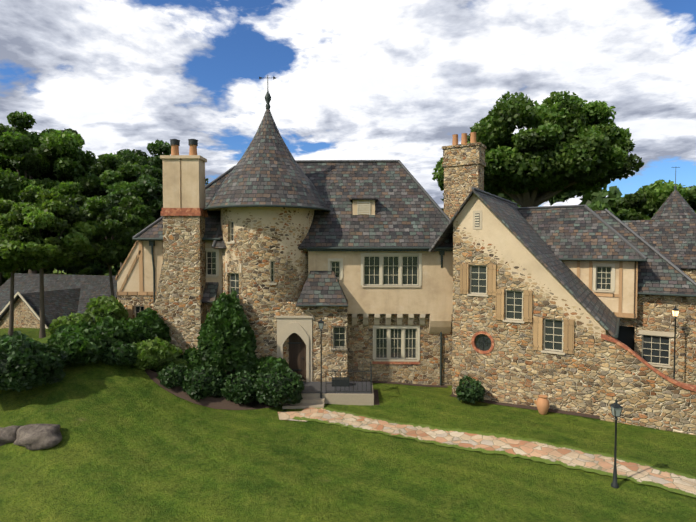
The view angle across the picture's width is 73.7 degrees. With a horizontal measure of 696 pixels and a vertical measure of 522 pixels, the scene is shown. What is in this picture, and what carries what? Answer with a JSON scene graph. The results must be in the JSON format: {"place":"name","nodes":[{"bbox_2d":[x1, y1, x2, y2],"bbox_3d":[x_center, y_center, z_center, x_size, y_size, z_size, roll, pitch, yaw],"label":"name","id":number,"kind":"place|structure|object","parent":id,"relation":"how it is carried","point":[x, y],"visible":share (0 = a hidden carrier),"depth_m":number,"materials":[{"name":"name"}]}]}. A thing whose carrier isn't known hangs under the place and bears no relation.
{"place":"outdoors","nodes":[
{"label":"outdoors","id":0,"kind":"place"},
{"bbox_2d":[0,298,116,328],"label":"neighbour house walls","id":1,"kind":"structure","parent":0,"point":[24,317],"depth_m":41.39,"materials":[{"name":"beige stone"}]},
{"bbox_2d":[0,292,47,328],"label":"gable trim","id":2,"kind":"structure","parent":1,"relation":"attached to","point":[26,303],"depth_m":40.75,"materials":[{"name":"white wood"}]},
{"bbox_2d":[0,273,116,328],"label":"roof","id":3,"kind":"structure","parent":1,"relation":"on","point":[65,295],"depth_m":46.37,"materials":[{"name":"grey tile"}]},
{"bbox_2d":[0,266,695,521],"bbox_3d":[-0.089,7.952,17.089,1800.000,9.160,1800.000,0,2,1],"label":"lawn","id":4,"kind":"structure","parent":0,"point":[135,444],"depth_m":14.70,"materials":[{"name":"green plant"}]},
{"bbox_2d":[2,273,6,284],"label":"tree","id":5,"kind":"object","parent":4,"relation":"on","point":[3,280],"visible":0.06,"depth_m":63.82,"materials":[{"name":"green plant"}]},
{"bbox_2d":[0,425,20,445],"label":"rock","id":6,"kind":"object","parent":4,"relation":"on","point":[8,434],"visible":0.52,"depth_m":15.54,"materials":[{"name":"grey stone"}]},
{"bbox_2d":[0,123,41,285],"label":"tall tree","id":7,"kind":"object","parent":4,"relation":"on","point":[7,164],"depth_m":55.77,"materials":[{"name":"green plant"}]},
{"bbox_2d":[0,197,48,335],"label":"tree","id":8,"kind":"object","parent":4,"relation":"on","point":[7,265],"depth_m":33.49,"materials":[{"name":"green plant"}]},
{"bbox_2d":[0,331,68,391],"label":"hedge shrub","id":9,"kind":"object","parent":4,"relation":"on","point":[35,374],"depth_m":17.40,"materials":[{"name":"green plant"}]},
{"bbox_2d":[13,424,61,449],"bbox_3d":[-10.294,5.945,15.617,1.746,0.818,1.245,1,2,17],"label":"rock","id":10,"kind":"object","parent":4,"relation":"on","point":[37,436],"visible":0.92,"depth_m":15.27,"materials":[{"name":"grey stone"}]},
{"bbox_2d":[4,258,99,279],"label":"tree","id":11,"kind":"object","parent":4,"relation":"on","point":[73,269],"depth_m":66.54,"materials":[{"name":"green plant"}]},
{"bbox_2d":[0,111,104,273],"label":"tall tree","id":12,"kind":"object","parent":4,"relation":"on","point":[52,158],"depth_m":49.37,"materials":[{"name":"green plant"}]},
{"bbox_2d":[0,185,106,337],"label":"tree","id":13,"kind":"object","parent":4,"relation":"on","point":[55,213],"depth_m":31.85,"materials":[{"name":"green plant"}]},
{"bbox_2d":[47,312,86,334],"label":"bank shrub","id":14,"kind":"object","parent":4,"relation":"on","point":[60,321],"depth_m":21.62,"materials":[{"name":"green plant"}]},
{"bbox_2d":[46,319,91,344],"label":"bank shrub","id":15,"kind":"object","parent":4,"relation":"on","point":[68,328],"depth_m":20.77,"materials":[{"name":"green plant"}]},
{"bbox_2d":[51,326,106,364],"bbox_3d":[-11.605,3.593,19.956,2.390,1.475,2.192,0,2,1],"label":"bank shrub","id":16,"kind":"object","parent":4,"relation":"on","point":[91,340],"depth_m":19.43,"materials":[{"name":"green plant"}]},
{"bbox_2d":[68,268,101,274],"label":"tree","id":17,"kind":"object","parent":4,"relation":"on","point":[87,271],"visible":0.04,"depth_m":59.64,"materials":[{"name":"green plant"}]},
{"bbox_2d":[89,263,119,275],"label":"tree","id":18,"kind":"object","parent":4,"relation":"on","point":[99,268],"depth_m":62.11,"materials":[{"name":"green plant"}]},
{"bbox_2d":[48,153,162,267],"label":"tree","id":19,"kind":"object","parent":4,"relation":"on","point":[108,169],"depth_m":47.18,"materials":[{"name":"green plant"}]},
{"bbox_2d":[83,295,128,324],"bbox_3d":[-11.764,2.523,22.572,2.160,1.788,1.787,0,2,1],"label":"bank shrub","id":20,"kind":"object","parent":4,"relation":"on","point":[116,307],"depth_m":22.05,"materials":[{"name":"green plant"}]},
{"bbox_2d":[64,195,153,296],"bbox_3d":[-18.645,0.195,37.513,7.510,11.050,7.280,0,2,1],"label":"tree","id":21,"kind":"object","parent":4,"relation":"on","point":[132,213],"depth_m":35.21,"materials":[{"name":"green plant"}]},
{"bbox_2d":[91,316,128,346],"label":"bank shrub","id":22,"kind":"object","parent":4,"relation":"on","point":[111,337],"depth_m":20.80,"materials":[{"name":"green plant"}]},
{"bbox_2d":[105,263,119,275],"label":"tree","id":23,"kind":"object","parent":4,"relation":"on","point":[113,273],"depth_m":51.97,"materials":[{"name":"green plant"}]},
{"bbox_2d":[101,341,138,365],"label":"bank shrub","id":24,"kind":"object","parent":4,"relation":"on","point":[125,357],"depth_m":20.07,"materials":[{"name":"green plant"}]},
{"bbox_2d":[81,166,162,238],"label":"tree","id":25,"kind":"object","parent":4,"relation":"on","point":[147,186],"depth_m":40.41,"materials":[{"name":"green plant"}]},
{"bbox_2d":[121,317,150,342],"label":"bank shrub","id":26,"kind":"object","parent":4,"relation":"on","point":[134,332],"depth_m":21.28,"materials":[{"name":"green plant"}]},
{"bbox_2d":[134,307,171,342],"bbox_3d":[-9.609,3.118,22.197,2.195,1.768,1.783,0,2,1],"label":"bank shrub","id":27,"kind":"object","parent":4,"relation":"on","point":[155,321],"depth_m":21.90,"materials":[{"name":"green plant"}]},
{"bbox_2d":[99,139,208,196],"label":"tall tree","id":28,"kind":"object","parent":4,"relation":"on","point":[159,148],"visible":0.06,"depth_m":58.73,"materials":[{"name":"green plant"}]},
{"bbox_2d":[131,336,183,369],"bbox_3d":[-8.816,4.152,21.205,2.587,1.304,2.298,0,2,1],"label":"bank shrub","id":29,"kind":"object","parent":4,"relation":"on","point":[159,352],"depth_m":20.63,"materials":[{"name":"green plant"}]},
{"bbox_2d":[155,358,188,374],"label":"bank shrub","id":30,"kind":"object","parent":4,"relation":"on","point":[178,361],"visible":0.17,"depth_m":20.92,"materials":[{"name":"green plant"}]},
{"bbox_2d":[156,362,189,388],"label":"box shrub","id":31,"kind":"object","parent":4,"relation":"on","point":[163,376],"depth_m":20.04,"materials":[{"name":"green plant"}]},
{"bbox_2d":[180,347,200,371],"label":"bank shrub","id":32,"kind":"object","parent":4,"relation":"on","point":[190,351],"depth_m":21.26,"materials":[{"name":"green plant"}]},
{"bbox_2d":[180,364,226,400],"bbox_3d":[-6.327,5.185,20.505,2.112,1.487,2.147,0,2,1],"label":"box shrub","id":33,"kind":"object","parent":4,"relation":"on","point":[191,390],"depth_m":19.89,"materials":[{"name":"green plant"}]},
{"bbox_2d":[145,368,282,409],"bbox_3d":[-5.602,5.404,21.226,7.889,1.818,3.100,0,2,1],"label":"mulch bed","id":34,"kind":"object","parent":4,"relation":"on","point":[221,402],"visible":0.28,"depth_m":19.96,"materials":[{"name":"brown soil"}]},
{"bbox_2d":[220,369,257,403],"bbox_3d":[-4.561,5.409,20.516,1.953,1.410,1.984,0,2,1],"label":"box shrub","id":35,"kind":"object","parent":34,"relation":"on","point":[235,394],"depth_m":19.88,"materials":[{"name":"green plant"}]},
{"bbox_2d":[252,356,290,375],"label":"entry shrub","id":36,"kind":"object","parent":34,"relation":"on","point":[261,362],"depth_m":21.02,"materials":[{"name":"green plant"}]},
{"bbox_2d":[253,363,304,406],"bbox_3d":[-2.983,5.237,20.026,2.254,1.569,2.283,0,2,1],"label":"box shrub","id":37,"kind":"object","parent":34,"relation":"on","point":[273,397],"depth_m":19.41,"materials":[{"name":"green plant"}]},
{"bbox_2d":[195,288,257,376],"bbox_3d":[-5.666,3.192,21.641,3.223,3.879,3.359,0,2,1],"label":"bush","id":38,"kind":"object","parent":4,"relation":"on","point":[238,353],"depth_m":20.76,"materials":[{"name":"green plant"}]},
{"bbox_2d":[221,207,313,379],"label":"round tower wall","id":39,"kind":"structure","parent":4,"relation":"on","point":[264,237],"depth_m":21.98,"materials":[{"name":"beige stone"}]},
{"bbox_2d":[207,208,316,210],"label":"tower soffit","id":40,"kind":"structure","parent":39,"relation":"attached to","point":[216,209],"depth_m":23.50,"materials":[{"name":"brown wood"}]},
{"bbox_2d":[289,333,305,379],"bbox_3d":[-2.527,4.549,22.334,1.120,2.350,0.001,0,2,1],"label":"front door","id":41,"kind":"structure","parent":39,"relation":"attached to","point":[297,352],"depth_m":22.33,"materials":[{"name":"brown wood"}]},
{"bbox_2d":[283,383,373,408],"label":"porch steps","id":42,"kind":"structure","parent":4,"relation":"on","point":[311,400],"depth_m":20.32,"materials":[{"name":"grey concrete"}]},
{"bbox_2d":[302,381,371,393],"bbox_3d":[-1.175,5.779,21.260,4.490,0.040,1.670,0,2,1],"label":"entry landing top","id":43,"kind":"object","parent":42,"relation":"on","point":[312,387],"visible":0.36,"depth_m":20.99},
{"bbox_2d":[205,210,673,381],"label":"stone trim","id":44,"kind":"structure","parent":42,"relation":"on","point":[300,326],"depth_m":21.97,"materials":[{"name":"beige stone"}]},
{"bbox_2d":[134,200,670,365],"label":"window frames","id":45,"kind":"structure","parent":44,"relation":"attached to","point":[366,208],"depth_m":22.87,"materials":[{"name":"beige wood"}]},
{"bbox_2d":[136,222,668,363],"bbox_3d":[2.230,1.548,21.529,26.201,6.900,3.885,0,2,1],"label":"window glass","id":46,"kind":"object","parent":45,"relation":"in","point":[381,348],"visible":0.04,"depth_m":22.92,"materials":[{"name":"glass"}]},
{"bbox_2d":[161,208,695,391],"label":"brick trim","id":47,"kind":"structure","parent":44,"relation":"attached to","point":[183,212],"depth_m":21.12,"materials":[{"name":"red brick"}]},
{"bbox_2d":[160,155,206,208],"bbox_3d":[-8.061,-3.838,22.866,1.920,2.520,1.090,0,2,1],"label":"chimney shaft","id":48,"kind":"object","parent":47,"relation":"on","point":[183,181],"visible":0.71,"depth_m":22.41,"materials":[{"name":"paint"}]},
{"bbox_2d":[56,186,621,259],"bbox_3d":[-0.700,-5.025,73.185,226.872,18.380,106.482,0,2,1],"label":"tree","id":49,"kind":"object","parent":4,"relation":"on","point":[595,201],"depth_m":76.51,"materials":[{"name":"green plant"}]},
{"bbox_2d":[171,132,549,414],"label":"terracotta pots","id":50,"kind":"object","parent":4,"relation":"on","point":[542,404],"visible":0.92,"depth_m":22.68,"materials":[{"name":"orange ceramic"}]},
{"bbox_2d":[117,200,634,333],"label":"stucco house walls","id":51,"kind":"structure","parent":4,"relation":"on","point":[432,296],"depth_m":22.85,"materials":[{"name":"beige paint"}]},
{"bbox_2d":[117,216,695,385],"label":"house stone walls","id":52,"kind":"structure","parent":4,"relation":"on","point":[180,307],"depth_m":22.54,"materials":[{"name":"beige stone"}]},
{"bbox_2d":[115,241,637,317],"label":"half timbers","id":53,"kind":"object","parent":52,"relation":"on","point":[619,313],"visible":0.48,"depth_m":23.21,"materials":[{"name":"brown wood"}]},
{"bbox_2d":[136,109,695,336],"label":"slate roofs","id":54,"kind":"structure","parent":52,"relation":"on","point":[268,169],"depth_m":23.32,"materials":[{"name":"grey stone"}]},
{"bbox_2d":[132,160,695,285],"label":"roof ridge caps","id":55,"kind":"object","parent":54,"relation":"on","point":[669,262],"visible":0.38,"depth_m":24.56,"materials":[{"name":"grey stone"}]},
{"bbox_2d":[442,142,486,218],"bbox_3d":[6.381,-2.591,25.613,2.100,7.410,1.300,1,2,31],"label":"stone chimney","id":56,"kind":"object","parent":54,"relation":"on","point":[463,165],"visible":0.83,"depth_m":25.11,"materials":[{"name":"beige stone"}]},
{"bbox_2d":[132,75,695,384],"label":"gutters and downspouts","id":57,"kind":"object","parent":4,"relation":"on","point":[441,250],"visible":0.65,"depth_m":22.33,"materials":[{"name":"grey metal"}]},
{"bbox_2d":[170,76,679,487],"bbox_3d":[8.984,-1.578,20.745,32.885,15.700,14.427,-1,2,-16],"label":"ironwork","id":58,"kind":"object","parent":4,"relation":"on","point":[626,335],"visible":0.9,"depth_m":21.18,"materials":[{"name":"metal"}]},
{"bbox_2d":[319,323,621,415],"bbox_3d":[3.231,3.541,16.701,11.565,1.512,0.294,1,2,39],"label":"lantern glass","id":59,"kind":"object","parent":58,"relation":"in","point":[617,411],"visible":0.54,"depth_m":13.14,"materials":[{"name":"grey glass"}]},
{"bbox_2d":[672,310,678,315],"bbox_3d":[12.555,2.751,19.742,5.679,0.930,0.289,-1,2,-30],"label":"lit lantern","id":60,"kind":"object","parent":58,"relation":"attached to","point":[675,313],"visible":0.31,"depth_m":21.01,"materials":[{"name":"beige glass"}]},
{"bbox_2d":[455,375,484,402],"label":"shrub","id":61,"kind":"object","parent":4,"relation":"on","point":[478,394],"depth_m":20.28,"materials":[{"name":"green plant"}]},
{"bbox_2d":[349,381,599,418],"bbox_3d":[5.191,6.209,21.325,11.137,0.230,3.731,0,2,12],"label":"mulch bed","id":62,"kind":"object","parent":4,"relation":"on","point":[376,399],"depth_m":20.56,"materials":[{"name":"brown soil"}]},
{"bbox_2d":[452,193,609,415],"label":"gable wall","id":63,"kind":"structure","parent":4,"relation":"on","point":[512,367],"depth_m":20.34,"materials":[{"name":"stone"}]},
{"bbox_2d":[599,339,695,434],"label":"garden wall","id":64,"kind":"structure","parent":4,"relation":"on","point":[643,394],"depth_m":17.74,"materials":[{"name":"beige stone"}]},
{"bbox_2d":[613,180,695,220],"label":"tree","id":65,"kind":"object","parent":4,"relation":"on","point":[648,201],"depth_m":51.22,"materials":[{"name":"green plant"}]},
{"bbox_2d":[0,0,695,207],"label":"sky","id":66,"kind":"structure","parent":0,"point":[355,79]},
{"bbox_2d":[127,264,573,353],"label":"shutters","id":67,"kind":"object","parent":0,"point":[527,312],"visible":0.92,"depth_m":20.09,"materials":[{"name":"brown wood"}]},
{"bbox_2d":[278,407,695,497],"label":"flagstone path","id":68,"kind":"structure","parent":0,"point":[566,456],"depth_m":15.82,"materials":[{"name":"beige stone"}]},
{"bbox_2d":[432,90,643,206],"bbox_3d":[17.297,-4.652,44.300,17.588,20.987,17.243,0,2,1],"label":"tree canopy","id":69,"kind":"object","parent":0,"point":[589,146],"depth_m":39.00,"materials":[{"name":"green plant"}]}
]}

